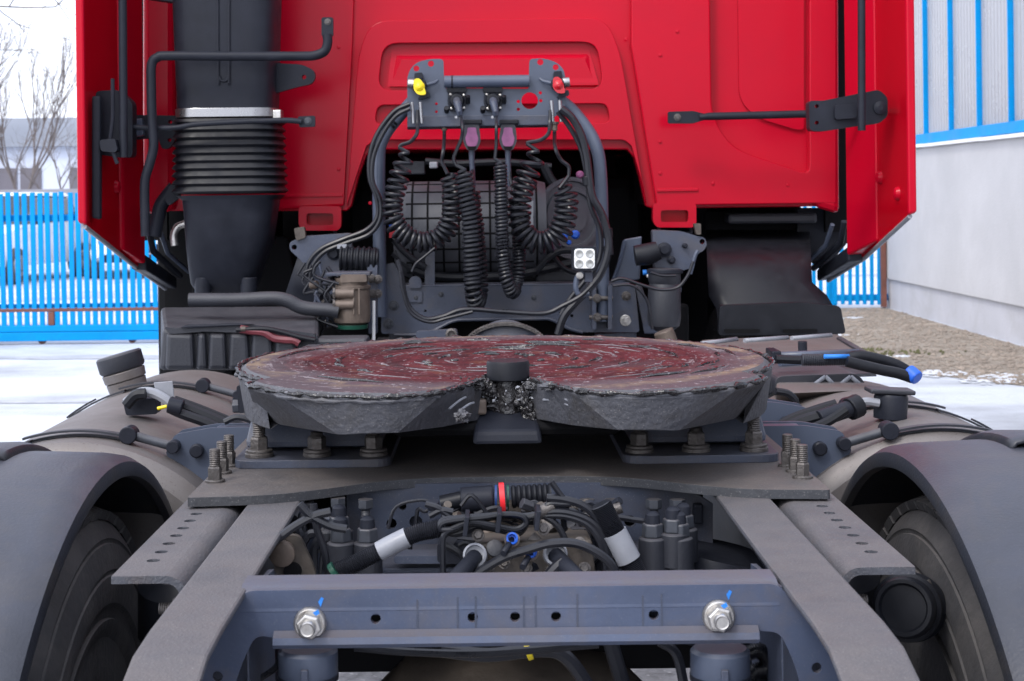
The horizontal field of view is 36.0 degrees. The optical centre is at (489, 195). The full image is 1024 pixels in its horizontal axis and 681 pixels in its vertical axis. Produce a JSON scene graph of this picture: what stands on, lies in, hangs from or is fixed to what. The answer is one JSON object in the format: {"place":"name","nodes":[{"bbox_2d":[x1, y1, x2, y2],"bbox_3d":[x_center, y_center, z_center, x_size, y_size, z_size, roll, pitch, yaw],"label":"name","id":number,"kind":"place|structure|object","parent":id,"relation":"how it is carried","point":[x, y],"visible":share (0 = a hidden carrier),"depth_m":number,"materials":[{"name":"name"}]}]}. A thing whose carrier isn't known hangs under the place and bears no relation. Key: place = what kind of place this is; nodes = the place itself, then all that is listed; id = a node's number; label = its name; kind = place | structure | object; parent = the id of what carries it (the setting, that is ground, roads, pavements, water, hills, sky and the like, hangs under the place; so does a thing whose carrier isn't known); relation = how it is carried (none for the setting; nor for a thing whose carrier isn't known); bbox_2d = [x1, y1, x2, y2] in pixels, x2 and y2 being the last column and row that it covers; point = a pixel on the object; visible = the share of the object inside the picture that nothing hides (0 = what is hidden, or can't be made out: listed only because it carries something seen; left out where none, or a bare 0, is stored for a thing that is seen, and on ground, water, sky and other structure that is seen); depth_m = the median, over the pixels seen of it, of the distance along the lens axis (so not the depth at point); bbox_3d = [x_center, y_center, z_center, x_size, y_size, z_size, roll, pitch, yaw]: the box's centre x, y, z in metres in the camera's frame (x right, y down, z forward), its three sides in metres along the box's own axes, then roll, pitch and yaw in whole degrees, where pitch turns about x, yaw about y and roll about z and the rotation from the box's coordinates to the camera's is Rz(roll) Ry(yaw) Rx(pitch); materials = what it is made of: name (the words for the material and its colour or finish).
{"place":"outdoors","nodes":[
{"label":"outdoors","id":0,"kind":"place"},
{"bbox_2d":[0,0,76,117],"label":"sky","id":1,"kind":"structure","parent":0,"point":[50,21],"materials":[{"name":"white"}]},
{"bbox_2d":[0,189,77,205],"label":"grey wall","id":2,"kind":"structure","parent":0,"point":[67,191],"depth_m":40.00,"materials":[{"name":"grey concrete"}]},
{"bbox_2d":[0,192,90,283],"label":"parked car","id":3,"kind":"object","parent":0,"point":[51,231],"visible":0.29,"depth_m":28.30,"materials":[{"name":"white paint"}]},
{"bbox_2d":[89,239,157,277],"bbox_3d":[-6.665,0.757,30.185,2.080,1.510,4.230,-1,0,-12],"label":"parked car","id":4,"kind":"object","parent":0,"point":[105,258],"visible":0.02,"depth_m":28.15,"materials":[{"name":"white paint"}]},
{"bbox_2d":[0,206,1023,441],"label":"snow ground","id":5,"kind":"structure","parent":0,"point":[994,406],"depth_m":12.14,"materials":[{"name":"white snow"}]},
{"bbox_2d":[0,68,51,189],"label":"bare tree","id":6,"kind":"object","parent":5,"relation":"on","point":[2,139],"visible":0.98,"depth_m":54.71,"materials":[{"name":"grey plant"}]},
{"bbox_2d":[0,4,52,88],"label":"bare tree","id":7,"kind":"object","parent":5,"relation":"on","point":[10,44],"visible":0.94,"depth_m":61.84,"materials":[{"name":"grey plant"}]},
{"bbox_2d":[0,0,75,57],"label":"bare tree","id":8,"kind":"object","parent":5,"relation":"on","point":[23,7],"visible":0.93,"depth_m":29.37,"materials":[{"name":"grey plant"}]},
{"bbox_2d":[0,117,77,189],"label":"workshop","id":9,"kind":"structure","parent":5,"relation":"on","point":[47,179],"depth_m":62.00,"materials":[{"name":"grey metal"}]},
{"bbox_2d":[0,168,17,189],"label":"window","id":10,"kind":"structure","parent":9,"relation":"in","point":[5,181],"depth_m":61.93,"materials":[{"name":"white glass"}]},
{"bbox_2d":[20,168,41,188],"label":"window","id":11,"kind":"structure","parent":9,"relation":"in","point":[24,181],"depth_m":61.93,"materials":[{"name":"white glass"}]},
{"bbox_2d":[70,167,77,188],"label":"window","id":12,"kind":"structure","parent":9,"relation":"in","point":[75,184],"depth_m":61.93,"materials":[{"name":"white glass"}]},
{"bbox_2d":[3,113,76,188],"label":"bare tree","id":13,"kind":"object","parent":5,"relation":"on","point":[56,167],"visible":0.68,"depth_m":51.83,"materials":[{"name":"grey plant"}]},
{"bbox_2d":[10,26,76,188],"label":"bare tree","id":14,"kind":"object","parent":5,"relation":"on","point":[57,118],"visible":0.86,"depth_m":58.52,"materials":[{"name":"grey plant"}]},
{"bbox_2d":[0,401,99,402],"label":"tyre track","id":15,"kind":"structure","parent":5,"relation":"on","point":[46,401],"depth_m":11.15,"materials":[{"name":"white snow"}]},
{"bbox_2d":[0,192,158,343],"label":"sliding gate","id":16,"kind":"structure","parent":5,"relation":"on","point":[53,329],"depth_m":15.66,"materials":[{"name":"blue metal"}]},
{"bbox_2d":[0,355,158,358],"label":"tyre track","id":17,"kind":"structure","parent":5,"relation":"on","point":[75,357],"depth_m":14.32,"materials":[{"name":"white snow"}]},
{"bbox_2d":[0,0,1023,680],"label":"semi truck","id":18,"kind":"object","parent":5,"relation":"on","point":[500,340],"visible":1,"depth_m":2.88,"materials":[{"name":"red paint"}]},
{"bbox_2d":[337,668,690,680],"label":"slush patch","id":19,"kind":"object","parent":5,"relation":"on","point":[658,674],"depth_m":4.68,"materials":[{"name":"grey snow"}]},
{"bbox_2d":[803,206,887,306],"bbox_3d":[3.441,0.688,19.127,2.819,1.500,0.167,-1,0,2],"label":"picket fence","id":20,"kind":"object","parent":5,"relation":"on","point":[880,297],"visible":0.08,"depth_m":19.09,"materials":[{"name":"blue metal"}]},
{"bbox_2d":[841,307,1023,385],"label":"gravel strip","id":21,"kind":"object","parent":5,"relation":"on","point":[968,346],"visible":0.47,"depth_m":14.62,"materials":[{"name":"gravel"}]},
{"bbox_2d":[862,347,966,355],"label":"moss patches","id":22,"kind":"object","parent":21,"relation":"on","point":[917,351],"visible":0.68,"depth_m":13.78,"materials":[{"name":"green plant"}]},
{"bbox_2d":[838,317,1023,384],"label":"snow remnants","id":23,"kind":"object","parent":21,"relation":"on","point":[961,381],"visible":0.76,"depth_m":11.99,"materials":[{"name":"white snow"}]},
{"bbox_2d":[841,308,1023,385],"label":"gravel stones","id":24,"kind":"object","parent":21,"relation":"on","point":[1008,348],"visible":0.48,"depth_m":14.29,"materials":[{"name":"beige gravel"}]},
{"bbox_2d":[886,0,1023,345],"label":"factory building","id":25,"kind":"structure","parent":5,"relation":"on","point":[955,250],"depth_m":15.86,"materials":[{"name":"white paint"}]},
{"bbox_2d":[914,0,923,134],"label":"window pane","id":26,"kind":"structure","parent":25,"relation":"in","point":[917,3],"depth_m":17.69,"materials":[{"name":"white glass"}]},
{"bbox_2d":[927,0,948,132],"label":"window pane","id":27,"kind":"structure","parent":25,"relation":"in","point":[936,9],"depth_m":16.95,"materials":[{"name":"white glass"}]},
{"bbox_2d":[953,0,976,128],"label":"window pane","id":28,"kind":"structure","parent":25,"relation":"in","point":[964,40],"depth_m":16.01,"materials":[{"name":"white glass"}]},
{"bbox_2d":[916,120,1023,143],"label":"window frame","id":29,"kind":"structure","parent":25,"relation":"in","point":[1012,127],"depth_m":15.60,"materials":[{"name":"blue paint"}]},
{"bbox_2d":[981,0,1007,124],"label":"window pane","id":30,"kind":"structure","parent":25,"relation":"in","point":[993,12],"depth_m":15.06,"materials":[{"name":"white glass"}]},
{"bbox_2d":[1013,0,1023,120],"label":"window pane","id":31,"kind":"structure","parent":25,"relation":"in","point":[1018,5],"depth_m":14.35,"materials":[{"name":"white glass"}]}
]}

